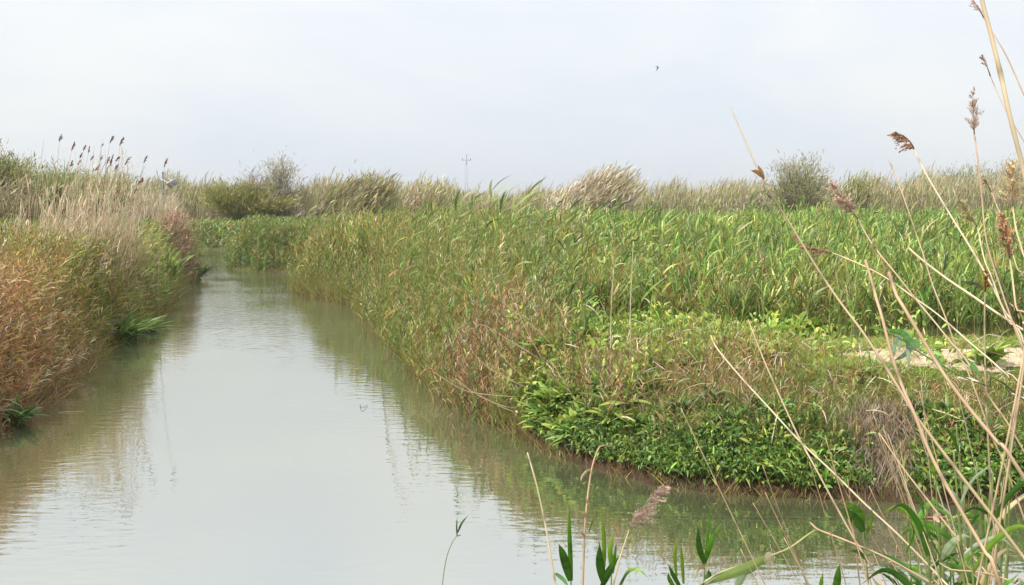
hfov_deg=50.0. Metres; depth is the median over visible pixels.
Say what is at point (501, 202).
giant reed
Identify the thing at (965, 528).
leafy reed
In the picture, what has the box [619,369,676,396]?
leafy plant
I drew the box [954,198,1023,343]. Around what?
dry reed
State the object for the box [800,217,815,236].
giant reed
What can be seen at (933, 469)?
reed shoot
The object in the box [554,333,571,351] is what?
leafy plant
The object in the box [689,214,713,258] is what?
giant reed
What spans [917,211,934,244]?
giant reed
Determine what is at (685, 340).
leafy plant
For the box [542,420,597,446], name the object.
leafy plant
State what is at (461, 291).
bank reeds
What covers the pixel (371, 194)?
reed clump
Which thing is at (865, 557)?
dry reed
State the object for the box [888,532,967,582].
leafy reed
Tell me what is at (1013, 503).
leafy reed
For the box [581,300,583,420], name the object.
stalk
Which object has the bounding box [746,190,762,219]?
giant reed
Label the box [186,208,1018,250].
grass
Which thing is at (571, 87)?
sky
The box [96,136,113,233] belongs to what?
plumed reed
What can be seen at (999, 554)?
leafy reed
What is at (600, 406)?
leafy plant
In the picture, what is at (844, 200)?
dry reed
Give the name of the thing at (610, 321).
pale stalk
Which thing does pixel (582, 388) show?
leafy plant
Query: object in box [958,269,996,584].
dry reed
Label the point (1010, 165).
dry reed
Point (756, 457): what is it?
ground cover
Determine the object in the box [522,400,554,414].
leafy plant
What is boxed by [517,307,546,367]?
bowed cane
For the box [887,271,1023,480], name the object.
dry reed
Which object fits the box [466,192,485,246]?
giant reed
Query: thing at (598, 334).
leafy plant
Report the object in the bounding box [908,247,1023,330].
dry reed
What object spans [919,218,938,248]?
giant reed
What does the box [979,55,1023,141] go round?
dry reed
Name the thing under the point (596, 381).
leafy plant
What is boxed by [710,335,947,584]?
dry reed
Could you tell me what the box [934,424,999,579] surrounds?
leafy reed
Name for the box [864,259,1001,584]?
dry reed
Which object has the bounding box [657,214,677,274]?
giant reed
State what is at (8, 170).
tamarisk
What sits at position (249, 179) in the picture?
bush
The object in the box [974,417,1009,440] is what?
leafy plant
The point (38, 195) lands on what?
plumed reed
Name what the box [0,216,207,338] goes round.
bank grass
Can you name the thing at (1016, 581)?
dry reed
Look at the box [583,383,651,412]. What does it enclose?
leafy plant
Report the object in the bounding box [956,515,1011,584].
leafy reed
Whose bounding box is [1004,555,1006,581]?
leafy reed
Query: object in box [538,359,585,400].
leafy plant
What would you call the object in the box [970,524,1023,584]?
leafy reed
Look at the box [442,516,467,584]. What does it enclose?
reed shoot
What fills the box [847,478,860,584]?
dry cane
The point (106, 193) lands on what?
plumed reed
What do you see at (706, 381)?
brown grass
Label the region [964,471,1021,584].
leafy reed
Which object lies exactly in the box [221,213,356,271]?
bend reeds
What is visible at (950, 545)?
leafy reed
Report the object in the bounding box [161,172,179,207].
solar panel
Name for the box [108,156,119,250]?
plumed reed
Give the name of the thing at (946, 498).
dry cane
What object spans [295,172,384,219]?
reed clump
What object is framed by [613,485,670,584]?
dry reed
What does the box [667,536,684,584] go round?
reed shoot
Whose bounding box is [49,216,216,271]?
channel grass
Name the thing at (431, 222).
giant reed
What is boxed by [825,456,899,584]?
dry cane
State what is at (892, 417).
dead straw
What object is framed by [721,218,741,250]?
giant reed
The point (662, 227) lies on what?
giant reed
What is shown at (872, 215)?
giant reed
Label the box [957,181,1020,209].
bush
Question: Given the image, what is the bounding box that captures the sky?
[0,0,1023,200]
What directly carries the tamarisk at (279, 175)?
on the ground at (788, 489)
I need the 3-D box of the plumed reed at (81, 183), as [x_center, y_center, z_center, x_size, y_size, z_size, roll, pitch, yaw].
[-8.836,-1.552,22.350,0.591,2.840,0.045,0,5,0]
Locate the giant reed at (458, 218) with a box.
[446,188,477,274]
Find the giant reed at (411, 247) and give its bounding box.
[399,212,422,322]
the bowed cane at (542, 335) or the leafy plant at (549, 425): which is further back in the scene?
the bowed cane at (542, 335)
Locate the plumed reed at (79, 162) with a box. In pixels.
[64,160,80,229]
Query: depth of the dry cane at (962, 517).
3.02 m
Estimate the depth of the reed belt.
62.74 m
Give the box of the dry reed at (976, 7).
[970,0,1023,95]
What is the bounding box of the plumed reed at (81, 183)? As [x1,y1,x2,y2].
[72,146,89,231]
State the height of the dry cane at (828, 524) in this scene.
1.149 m
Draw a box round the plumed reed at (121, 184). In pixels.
[113,157,131,240]
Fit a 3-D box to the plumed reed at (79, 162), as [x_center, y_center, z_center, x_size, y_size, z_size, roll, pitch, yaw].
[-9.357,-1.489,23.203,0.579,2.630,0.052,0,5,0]
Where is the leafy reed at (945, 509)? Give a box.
[939,504,1002,584]
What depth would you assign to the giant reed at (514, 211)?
19.95 m
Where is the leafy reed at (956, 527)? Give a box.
[930,499,978,584]
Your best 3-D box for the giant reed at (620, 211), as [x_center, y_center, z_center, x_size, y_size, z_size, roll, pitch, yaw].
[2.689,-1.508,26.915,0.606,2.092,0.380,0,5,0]
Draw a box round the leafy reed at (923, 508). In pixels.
[906,486,950,584]
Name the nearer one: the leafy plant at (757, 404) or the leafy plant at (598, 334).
the leafy plant at (757, 404)
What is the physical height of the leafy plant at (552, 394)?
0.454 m
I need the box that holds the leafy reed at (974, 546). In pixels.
[953,450,1014,584]
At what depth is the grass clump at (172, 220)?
35.59 m
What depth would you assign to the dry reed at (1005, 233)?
2.08 m
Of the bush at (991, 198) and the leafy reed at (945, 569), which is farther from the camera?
the bush at (991, 198)
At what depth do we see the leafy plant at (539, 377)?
12.43 m
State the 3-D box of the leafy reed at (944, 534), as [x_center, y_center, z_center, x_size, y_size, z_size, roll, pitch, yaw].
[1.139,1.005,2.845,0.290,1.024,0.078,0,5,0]
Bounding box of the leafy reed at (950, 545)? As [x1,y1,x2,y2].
[897,531,969,584]
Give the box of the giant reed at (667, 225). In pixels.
[659,207,677,256]
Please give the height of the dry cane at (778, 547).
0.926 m
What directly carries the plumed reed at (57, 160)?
on the ground at (788, 489)
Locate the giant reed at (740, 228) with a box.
[733,212,753,242]
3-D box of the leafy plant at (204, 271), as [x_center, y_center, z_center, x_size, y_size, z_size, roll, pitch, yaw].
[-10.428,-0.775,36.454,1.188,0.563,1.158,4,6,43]
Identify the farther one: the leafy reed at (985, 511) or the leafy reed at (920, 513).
the leafy reed at (920, 513)
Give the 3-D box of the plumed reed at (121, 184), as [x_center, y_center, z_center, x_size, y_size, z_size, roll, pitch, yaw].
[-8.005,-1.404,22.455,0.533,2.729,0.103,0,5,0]
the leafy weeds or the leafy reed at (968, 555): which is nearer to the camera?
the leafy reed at (968, 555)
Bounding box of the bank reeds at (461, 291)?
[284,190,655,431]
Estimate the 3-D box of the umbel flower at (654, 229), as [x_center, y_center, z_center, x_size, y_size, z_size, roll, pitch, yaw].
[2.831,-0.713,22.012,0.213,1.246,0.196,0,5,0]
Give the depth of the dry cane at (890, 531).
2.75 m
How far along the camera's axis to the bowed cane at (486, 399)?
12.48 m
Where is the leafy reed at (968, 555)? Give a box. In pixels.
[950,542,1001,582]
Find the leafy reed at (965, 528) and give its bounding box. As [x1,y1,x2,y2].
[926,461,984,571]
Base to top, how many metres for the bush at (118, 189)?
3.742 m
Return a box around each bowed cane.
[435,373,521,397]
[456,379,519,408]
[470,345,528,388]
[476,324,543,362]
[494,343,531,380]
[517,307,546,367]
[517,313,561,356]
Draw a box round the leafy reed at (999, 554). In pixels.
[973,548,1020,584]
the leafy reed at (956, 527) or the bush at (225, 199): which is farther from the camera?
the bush at (225, 199)
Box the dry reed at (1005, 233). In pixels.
[976,211,1023,584]
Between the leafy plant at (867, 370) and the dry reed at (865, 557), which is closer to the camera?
the dry reed at (865, 557)
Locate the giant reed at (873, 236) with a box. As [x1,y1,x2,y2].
[863,216,888,268]
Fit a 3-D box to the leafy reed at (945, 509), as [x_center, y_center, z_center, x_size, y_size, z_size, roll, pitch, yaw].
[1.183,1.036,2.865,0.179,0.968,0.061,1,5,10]
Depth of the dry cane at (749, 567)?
2.13 m
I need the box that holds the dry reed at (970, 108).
[964,88,1022,350]
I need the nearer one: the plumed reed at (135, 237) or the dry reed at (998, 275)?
the dry reed at (998, 275)
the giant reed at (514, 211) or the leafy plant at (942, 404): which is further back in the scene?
the giant reed at (514, 211)
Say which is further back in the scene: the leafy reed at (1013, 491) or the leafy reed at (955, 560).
the leafy reed at (955, 560)
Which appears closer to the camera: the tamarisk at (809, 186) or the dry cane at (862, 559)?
the dry cane at (862, 559)
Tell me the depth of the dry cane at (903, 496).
2.75 m
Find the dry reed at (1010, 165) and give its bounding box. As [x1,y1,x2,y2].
[989,159,1023,584]
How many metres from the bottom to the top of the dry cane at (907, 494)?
1.172 m
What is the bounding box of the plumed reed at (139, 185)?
[130,156,146,241]
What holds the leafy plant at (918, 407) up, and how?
on the ground at (788, 489)
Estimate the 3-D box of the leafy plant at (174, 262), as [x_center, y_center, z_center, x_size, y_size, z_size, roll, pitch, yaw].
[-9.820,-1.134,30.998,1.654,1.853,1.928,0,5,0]
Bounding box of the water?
[0,249,1023,584]
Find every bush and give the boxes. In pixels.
[0,171,51,224]
[27,160,99,218]
[41,156,141,219]
[192,173,305,221]
[221,157,283,218]
[261,190,307,219]
[337,160,387,188]
[728,190,773,212]
[935,163,973,184]
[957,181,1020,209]
[982,153,1023,207]
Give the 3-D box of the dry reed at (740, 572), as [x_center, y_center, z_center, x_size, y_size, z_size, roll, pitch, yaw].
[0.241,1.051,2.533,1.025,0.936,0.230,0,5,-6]
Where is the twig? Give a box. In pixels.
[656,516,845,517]
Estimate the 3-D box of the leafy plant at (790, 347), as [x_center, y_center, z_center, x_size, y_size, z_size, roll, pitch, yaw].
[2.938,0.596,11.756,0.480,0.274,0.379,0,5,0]
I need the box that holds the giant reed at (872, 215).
[864,198,885,238]
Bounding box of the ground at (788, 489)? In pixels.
[0,231,1023,504]
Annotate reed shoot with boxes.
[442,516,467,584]
[559,502,572,584]
[596,508,619,584]
[608,532,615,584]
[619,567,646,584]
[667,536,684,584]
[694,502,719,584]
[819,565,840,584]
[840,503,872,582]
[906,445,940,584]
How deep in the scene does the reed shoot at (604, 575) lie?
2.71 m
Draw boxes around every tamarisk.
[0,139,54,214]
[0,149,60,182]
[238,149,313,216]
[746,148,840,212]
[954,154,999,186]
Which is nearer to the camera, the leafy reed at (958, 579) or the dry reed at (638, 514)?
the dry reed at (638, 514)
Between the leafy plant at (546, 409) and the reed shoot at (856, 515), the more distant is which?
the leafy plant at (546, 409)
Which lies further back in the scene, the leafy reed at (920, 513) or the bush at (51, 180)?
the bush at (51, 180)
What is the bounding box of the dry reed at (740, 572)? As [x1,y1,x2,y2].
[699,529,817,584]
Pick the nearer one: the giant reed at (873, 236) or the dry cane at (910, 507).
the dry cane at (910, 507)
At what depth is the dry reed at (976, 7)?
1.83 m
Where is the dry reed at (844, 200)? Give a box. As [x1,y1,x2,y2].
[821,178,1023,452]
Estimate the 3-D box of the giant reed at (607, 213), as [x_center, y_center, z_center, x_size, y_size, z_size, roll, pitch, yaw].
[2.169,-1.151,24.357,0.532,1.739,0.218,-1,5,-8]
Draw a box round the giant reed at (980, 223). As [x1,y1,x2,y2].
[977,216,996,252]
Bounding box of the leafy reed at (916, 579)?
[855,505,926,584]
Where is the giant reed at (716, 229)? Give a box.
[710,210,727,259]
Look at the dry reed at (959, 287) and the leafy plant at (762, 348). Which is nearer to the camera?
the dry reed at (959, 287)
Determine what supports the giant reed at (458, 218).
on the ground at (788, 489)
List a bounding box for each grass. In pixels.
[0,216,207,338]
[0,218,160,431]
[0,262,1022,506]
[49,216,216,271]
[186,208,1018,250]
[516,288,1023,488]
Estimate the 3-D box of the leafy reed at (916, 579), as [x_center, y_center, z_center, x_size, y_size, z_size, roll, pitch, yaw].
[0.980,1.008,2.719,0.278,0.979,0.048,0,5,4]
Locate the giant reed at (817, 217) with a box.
[809,200,826,245]
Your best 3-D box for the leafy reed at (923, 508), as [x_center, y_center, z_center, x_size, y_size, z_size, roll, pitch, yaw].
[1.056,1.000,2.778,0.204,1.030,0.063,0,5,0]
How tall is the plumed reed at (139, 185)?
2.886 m
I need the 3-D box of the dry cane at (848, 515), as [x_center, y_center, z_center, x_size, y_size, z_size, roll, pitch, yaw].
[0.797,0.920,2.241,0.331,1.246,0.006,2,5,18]
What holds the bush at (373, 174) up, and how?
on the ground at (788, 489)
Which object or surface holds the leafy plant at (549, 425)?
on the ground at (788, 489)
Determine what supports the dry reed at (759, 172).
on the ground at (788, 489)
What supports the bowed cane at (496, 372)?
on the ground at (788, 489)
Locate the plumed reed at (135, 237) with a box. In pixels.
[126,159,150,317]
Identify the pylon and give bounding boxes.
[462,156,470,186]
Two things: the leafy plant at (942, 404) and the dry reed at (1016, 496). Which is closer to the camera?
the dry reed at (1016, 496)
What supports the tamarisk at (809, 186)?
on the ground at (788, 489)
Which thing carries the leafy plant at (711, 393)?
on the ground at (788, 489)
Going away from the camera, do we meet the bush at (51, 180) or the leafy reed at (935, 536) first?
the leafy reed at (935, 536)
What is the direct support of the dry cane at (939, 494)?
on the ground at (788, 489)
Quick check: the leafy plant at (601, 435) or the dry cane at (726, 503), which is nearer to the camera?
the dry cane at (726, 503)
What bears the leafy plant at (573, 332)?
on the ground at (788, 489)
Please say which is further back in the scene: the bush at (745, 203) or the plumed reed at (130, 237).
the bush at (745, 203)
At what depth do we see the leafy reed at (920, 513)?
2.97 m
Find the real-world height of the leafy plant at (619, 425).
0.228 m
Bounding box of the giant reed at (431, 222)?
[422,208,440,247]
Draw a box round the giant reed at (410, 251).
[407,216,426,291]
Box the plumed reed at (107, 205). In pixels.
[105,157,112,260]
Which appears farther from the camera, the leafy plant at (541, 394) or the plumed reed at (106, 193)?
the plumed reed at (106, 193)
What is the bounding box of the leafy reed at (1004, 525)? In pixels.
[958,504,1006,584]
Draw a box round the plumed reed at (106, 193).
[100,158,112,258]
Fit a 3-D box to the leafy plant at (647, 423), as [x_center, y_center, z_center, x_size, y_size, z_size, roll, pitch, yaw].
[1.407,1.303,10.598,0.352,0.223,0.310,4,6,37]
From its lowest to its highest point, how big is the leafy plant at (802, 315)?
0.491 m
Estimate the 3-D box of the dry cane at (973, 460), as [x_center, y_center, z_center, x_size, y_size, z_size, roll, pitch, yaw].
[1.446,0.935,3.090,0.442,1.318,0.050,0,5,1]
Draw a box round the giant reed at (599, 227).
[596,212,615,250]
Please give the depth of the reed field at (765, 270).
14.93 m
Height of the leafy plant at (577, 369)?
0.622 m
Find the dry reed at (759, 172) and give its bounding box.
[730,106,1023,559]
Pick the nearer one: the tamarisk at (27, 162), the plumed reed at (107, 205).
the plumed reed at (107, 205)
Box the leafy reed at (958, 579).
[929,530,981,583]
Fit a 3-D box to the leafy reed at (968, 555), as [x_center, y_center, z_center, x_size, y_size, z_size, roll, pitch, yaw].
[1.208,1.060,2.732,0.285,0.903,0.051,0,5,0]
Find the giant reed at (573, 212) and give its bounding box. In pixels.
[566,192,584,231]
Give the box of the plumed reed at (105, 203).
[94,164,118,262]
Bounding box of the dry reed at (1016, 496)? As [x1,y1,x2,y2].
[888,158,1023,519]
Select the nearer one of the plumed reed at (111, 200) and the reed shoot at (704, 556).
the reed shoot at (704, 556)
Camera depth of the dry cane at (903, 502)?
2.58 m
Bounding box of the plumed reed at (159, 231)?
[158,158,167,297]
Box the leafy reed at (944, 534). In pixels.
[894,485,1006,584]
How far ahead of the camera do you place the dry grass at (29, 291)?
16.22 m
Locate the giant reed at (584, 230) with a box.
[579,200,610,267]
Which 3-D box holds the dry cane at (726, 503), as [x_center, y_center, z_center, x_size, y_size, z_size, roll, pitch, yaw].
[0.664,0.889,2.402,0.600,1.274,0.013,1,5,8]
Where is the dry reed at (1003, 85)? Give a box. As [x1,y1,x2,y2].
[980,0,1023,180]
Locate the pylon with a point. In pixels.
(466, 162)
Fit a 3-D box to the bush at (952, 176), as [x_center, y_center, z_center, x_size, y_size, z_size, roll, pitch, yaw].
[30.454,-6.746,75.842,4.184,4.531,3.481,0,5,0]
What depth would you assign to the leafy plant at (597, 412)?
11.00 m
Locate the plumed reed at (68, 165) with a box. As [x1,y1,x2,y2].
[57,142,74,220]
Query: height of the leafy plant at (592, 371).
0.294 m
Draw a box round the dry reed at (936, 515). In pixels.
[879,433,996,583]
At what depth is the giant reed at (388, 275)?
17.91 m
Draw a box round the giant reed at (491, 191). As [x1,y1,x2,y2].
[483,177,509,239]
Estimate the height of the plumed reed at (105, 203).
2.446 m
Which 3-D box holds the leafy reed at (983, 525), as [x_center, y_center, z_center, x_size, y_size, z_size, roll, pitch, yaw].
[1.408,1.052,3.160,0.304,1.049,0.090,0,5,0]
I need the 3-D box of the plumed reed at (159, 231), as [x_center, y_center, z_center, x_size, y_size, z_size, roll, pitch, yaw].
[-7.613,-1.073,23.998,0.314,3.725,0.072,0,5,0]
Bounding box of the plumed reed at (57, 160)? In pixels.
[53,134,61,211]
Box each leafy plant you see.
[0,386,48,424]
[95,269,168,344]
[143,313,174,331]
[154,224,198,280]
[188,262,219,276]
[515,394,557,421]
[517,403,565,430]
[519,334,570,352]
[521,412,556,434]
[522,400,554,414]
[524,381,561,418]
[527,381,552,403]
[528,413,572,430]
[531,366,551,383]
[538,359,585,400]
[540,367,584,407]
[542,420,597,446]
[551,422,572,443]
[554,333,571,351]
[556,374,598,398]
[560,328,600,373]
[565,300,607,347]
[568,394,604,413]
[570,397,591,417]
[573,365,620,392]
[579,319,618,342]
[581,424,619,439]
[582,363,640,398]
[582,415,599,428]
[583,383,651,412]
[588,407,636,426]
[598,404,632,423]
[610,415,644,432]
[614,407,655,429]
[619,317,673,368]
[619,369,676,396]
[633,368,664,391]
[636,415,664,436]
[646,265,716,320]
[664,391,699,412]
[673,331,706,347]
[677,341,710,365]
[689,383,738,411]
[730,339,775,359]
[742,397,776,414]
[759,399,803,423]
[763,336,803,357]
[772,298,820,335]
[843,366,880,380]
[899,395,941,419]
[932,393,969,414]
[952,410,988,425]
[958,319,1014,366]
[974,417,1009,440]
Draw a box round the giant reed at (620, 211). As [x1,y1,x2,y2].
[612,190,631,229]
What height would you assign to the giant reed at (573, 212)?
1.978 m
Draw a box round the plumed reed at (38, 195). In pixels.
[35,165,42,228]
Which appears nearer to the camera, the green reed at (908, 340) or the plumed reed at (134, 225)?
the green reed at (908, 340)
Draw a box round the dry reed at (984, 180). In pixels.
[981,175,1023,584]
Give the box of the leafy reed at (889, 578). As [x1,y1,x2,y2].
[882,573,900,584]
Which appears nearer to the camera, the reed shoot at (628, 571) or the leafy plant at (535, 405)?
the reed shoot at (628, 571)
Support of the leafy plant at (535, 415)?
on the ground at (788, 489)
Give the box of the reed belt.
[44,161,1023,220]
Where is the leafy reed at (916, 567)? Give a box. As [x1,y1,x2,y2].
[904,539,935,574]
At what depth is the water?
9.90 m
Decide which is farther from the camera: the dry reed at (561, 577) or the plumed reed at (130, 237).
the plumed reed at (130, 237)
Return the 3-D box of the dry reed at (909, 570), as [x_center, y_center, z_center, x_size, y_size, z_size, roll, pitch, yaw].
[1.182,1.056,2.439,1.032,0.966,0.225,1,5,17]
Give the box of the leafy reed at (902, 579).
[862,503,930,584]
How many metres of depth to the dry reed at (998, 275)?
2.38 m
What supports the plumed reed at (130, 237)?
on the ground at (788, 489)
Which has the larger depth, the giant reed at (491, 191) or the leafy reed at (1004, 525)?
the giant reed at (491, 191)
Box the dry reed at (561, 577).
[527,452,567,584]
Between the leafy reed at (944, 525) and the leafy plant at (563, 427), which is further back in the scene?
the leafy plant at (563, 427)
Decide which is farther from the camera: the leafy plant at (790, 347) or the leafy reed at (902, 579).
the leafy plant at (790, 347)
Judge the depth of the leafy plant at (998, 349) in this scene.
11.30 m
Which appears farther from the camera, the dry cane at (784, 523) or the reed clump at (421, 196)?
the reed clump at (421, 196)
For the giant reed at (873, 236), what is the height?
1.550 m
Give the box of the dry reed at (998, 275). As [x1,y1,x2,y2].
[968,200,1023,344]
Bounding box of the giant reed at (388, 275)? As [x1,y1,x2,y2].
[380,218,411,360]
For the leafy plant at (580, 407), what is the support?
on the ground at (788, 489)
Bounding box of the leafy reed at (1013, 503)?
[949,496,1023,578]
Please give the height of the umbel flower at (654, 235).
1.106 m
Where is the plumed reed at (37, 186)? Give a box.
[33,141,43,229]
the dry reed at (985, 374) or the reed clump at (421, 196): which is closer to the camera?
the dry reed at (985, 374)
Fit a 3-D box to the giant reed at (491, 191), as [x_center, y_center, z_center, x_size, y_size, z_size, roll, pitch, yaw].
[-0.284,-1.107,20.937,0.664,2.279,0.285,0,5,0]
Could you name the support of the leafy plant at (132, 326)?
on the ground at (788, 489)
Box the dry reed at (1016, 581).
[939,562,1023,583]
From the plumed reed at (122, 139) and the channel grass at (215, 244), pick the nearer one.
the plumed reed at (122, 139)
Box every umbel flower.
[648,227,657,234]
[651,233,659,245]
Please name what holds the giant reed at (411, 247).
on the ground at (788, 489)
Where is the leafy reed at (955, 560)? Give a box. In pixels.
[946,556,965,579]
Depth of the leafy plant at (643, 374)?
11.37 m
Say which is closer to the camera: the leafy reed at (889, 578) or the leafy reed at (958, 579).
the leafy reed at (889, 578)
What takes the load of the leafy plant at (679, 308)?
on the ground at (788, 489)
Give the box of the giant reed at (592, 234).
[582,212,608,266]
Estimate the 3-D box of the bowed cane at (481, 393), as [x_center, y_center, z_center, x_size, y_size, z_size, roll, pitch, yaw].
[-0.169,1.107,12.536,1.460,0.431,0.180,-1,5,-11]
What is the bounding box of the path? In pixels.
[839,347,1022,371]
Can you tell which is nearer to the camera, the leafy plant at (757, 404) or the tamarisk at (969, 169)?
the leafy plant at (757, 404)
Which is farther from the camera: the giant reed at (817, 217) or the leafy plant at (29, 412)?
the giant reed at (817, 217)
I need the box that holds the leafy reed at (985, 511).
[957,437,1011,584]
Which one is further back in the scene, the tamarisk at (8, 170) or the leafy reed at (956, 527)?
the tamarisk at (8, 170)
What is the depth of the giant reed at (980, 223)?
18.46 m
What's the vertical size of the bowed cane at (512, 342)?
1.004 m
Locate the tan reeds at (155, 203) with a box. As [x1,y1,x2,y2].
[117,180,191,221]
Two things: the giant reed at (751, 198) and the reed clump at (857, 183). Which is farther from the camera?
the reed clump at (857, 183)
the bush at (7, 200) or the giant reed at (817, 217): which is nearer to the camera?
the giant reed at (817, 217)
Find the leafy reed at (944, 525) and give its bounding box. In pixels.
[933,498,967,584]
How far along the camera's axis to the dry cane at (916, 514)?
2.30 m
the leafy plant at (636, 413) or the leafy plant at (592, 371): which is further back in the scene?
the leafy plant at (592, 371)
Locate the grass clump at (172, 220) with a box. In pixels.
[150,203,207,282]
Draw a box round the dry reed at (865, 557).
[748,319,883,584]
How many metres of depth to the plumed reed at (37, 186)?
21.77 m
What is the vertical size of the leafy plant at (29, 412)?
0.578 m
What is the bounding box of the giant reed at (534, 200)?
[520,178,545,234]
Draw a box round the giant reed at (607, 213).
[601,201,620,234]
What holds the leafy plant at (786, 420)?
on the ground at (788, 489)
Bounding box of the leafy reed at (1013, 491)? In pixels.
[941,476,1023,584]
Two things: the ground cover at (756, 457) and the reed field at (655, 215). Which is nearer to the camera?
the ground cover at (756, 457)
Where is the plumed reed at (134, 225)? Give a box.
[128,177,142,280]
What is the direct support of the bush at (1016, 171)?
on the ground at (788, 489)
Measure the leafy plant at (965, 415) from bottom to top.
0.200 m
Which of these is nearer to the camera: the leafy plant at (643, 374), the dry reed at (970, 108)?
the dry reed at (970, 108)
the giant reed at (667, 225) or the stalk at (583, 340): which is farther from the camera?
the giant reed at (667, 225)
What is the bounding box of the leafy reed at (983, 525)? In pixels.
[951,482,1023,584]
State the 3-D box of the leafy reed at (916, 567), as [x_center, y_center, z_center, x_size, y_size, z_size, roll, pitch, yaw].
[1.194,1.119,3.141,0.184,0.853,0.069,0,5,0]
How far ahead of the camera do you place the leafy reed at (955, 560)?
2.78 m
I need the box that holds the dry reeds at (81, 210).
[0,139,159,299]
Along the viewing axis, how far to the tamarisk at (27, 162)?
49.86 m
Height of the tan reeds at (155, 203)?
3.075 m
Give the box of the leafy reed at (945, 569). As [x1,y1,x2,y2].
[917,550,975,581]
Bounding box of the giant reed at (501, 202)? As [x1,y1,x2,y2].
[496,184,518,244]
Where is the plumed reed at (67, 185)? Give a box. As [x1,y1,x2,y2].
[62,160,73,222]
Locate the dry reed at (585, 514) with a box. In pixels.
[576,444,609,584]
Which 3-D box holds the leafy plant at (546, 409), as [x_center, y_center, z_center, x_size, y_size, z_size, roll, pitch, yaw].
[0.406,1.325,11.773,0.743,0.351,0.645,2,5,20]
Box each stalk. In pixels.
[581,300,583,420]
[603,303,606,393]
[610,269,613,370]
[630,242,633,349]
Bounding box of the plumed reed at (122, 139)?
[114,137,123,242]
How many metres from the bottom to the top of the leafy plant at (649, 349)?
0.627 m
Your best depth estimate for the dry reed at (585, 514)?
2.89 m
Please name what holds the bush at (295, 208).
on the ground at (788, 489)
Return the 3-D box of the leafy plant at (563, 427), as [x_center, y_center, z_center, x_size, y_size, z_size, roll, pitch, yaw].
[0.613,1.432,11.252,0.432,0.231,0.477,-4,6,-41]
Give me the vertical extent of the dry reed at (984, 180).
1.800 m
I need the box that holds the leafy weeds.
[480,287,970,448]
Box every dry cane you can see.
[681,409,765,584]
[740,549,757,584]
[753,503,800,584]
[762,465,806,584]
[765,492,808,584]
[809,461,846,584]
[825,437,868,584]
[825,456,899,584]
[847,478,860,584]
[848,520,871,584]
[869,486,914,580]
[874,417,936,584]
[879,435,927,573]
[883,428,939,581]
[888,434,942,584]
[900,443,921,582]
[918,429,958,557]
[919,391,968,584]
[921,384,938,568]
[959,399,1002,581]
[959,445,966,583]
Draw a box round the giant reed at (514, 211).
[507,191,535,245]
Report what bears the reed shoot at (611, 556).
on the ground at (788, 489)
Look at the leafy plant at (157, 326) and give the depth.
22.21 m
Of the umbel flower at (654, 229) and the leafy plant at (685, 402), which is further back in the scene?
the umbel flower at (654, 229)
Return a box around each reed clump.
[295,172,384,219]
[322,169,406,217]
[394,173,453,212]
[541,161,648,214]
[827,168,882,212]
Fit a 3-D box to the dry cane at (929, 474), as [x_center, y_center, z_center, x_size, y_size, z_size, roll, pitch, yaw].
[1.219,0.895,3.111,0.151,1.302,0.028,2,5,20]
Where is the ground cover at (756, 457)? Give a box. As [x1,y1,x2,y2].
[517,340,1023,495]
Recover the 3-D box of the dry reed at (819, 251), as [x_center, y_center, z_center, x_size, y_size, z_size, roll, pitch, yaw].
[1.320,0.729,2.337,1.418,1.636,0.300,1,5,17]
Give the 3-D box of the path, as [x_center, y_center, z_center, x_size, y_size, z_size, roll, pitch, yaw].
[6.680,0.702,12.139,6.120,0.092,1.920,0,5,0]
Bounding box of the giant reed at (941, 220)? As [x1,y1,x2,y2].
[929,213,952,256]
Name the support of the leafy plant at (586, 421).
on the ground at (788, 489)
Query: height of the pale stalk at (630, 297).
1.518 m
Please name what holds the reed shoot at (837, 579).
on the ground at (788, 489)
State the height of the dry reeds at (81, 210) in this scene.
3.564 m
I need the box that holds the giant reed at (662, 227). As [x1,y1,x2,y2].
[657,211,682,268]
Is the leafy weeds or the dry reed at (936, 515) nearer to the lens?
the dry reed at (936, 515)
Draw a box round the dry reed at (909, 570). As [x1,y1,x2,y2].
[810,522,939,584]
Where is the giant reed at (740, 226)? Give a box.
[728,208,752,268]
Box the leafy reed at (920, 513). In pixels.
[863,499,941,581]
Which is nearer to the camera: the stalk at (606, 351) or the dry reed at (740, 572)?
the dry reed at (740, 572)
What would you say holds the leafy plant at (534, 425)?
on the ground at (788, 489)
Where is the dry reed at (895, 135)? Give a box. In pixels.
[887,131,1022,344]
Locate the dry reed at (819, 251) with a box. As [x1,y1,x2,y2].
[799,245,1023,388]
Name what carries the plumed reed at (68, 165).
on the ground at (788, 489)
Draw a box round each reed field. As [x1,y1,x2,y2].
[232,196,1023,286]
[385,192,1023,338]
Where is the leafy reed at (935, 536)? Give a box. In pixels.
[929,522,969,584]
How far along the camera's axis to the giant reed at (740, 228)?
16.98 m
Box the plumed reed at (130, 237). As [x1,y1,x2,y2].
[121,158,143,312]
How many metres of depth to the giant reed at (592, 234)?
16.80 m
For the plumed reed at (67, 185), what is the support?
on the ground at (788, 489)
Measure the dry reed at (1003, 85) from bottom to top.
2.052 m
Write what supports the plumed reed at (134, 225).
on the ground at (788, 489)
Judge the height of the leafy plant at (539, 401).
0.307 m
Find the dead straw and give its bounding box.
[818,392,957,498]
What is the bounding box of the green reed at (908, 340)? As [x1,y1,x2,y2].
[867,326,1023,400]

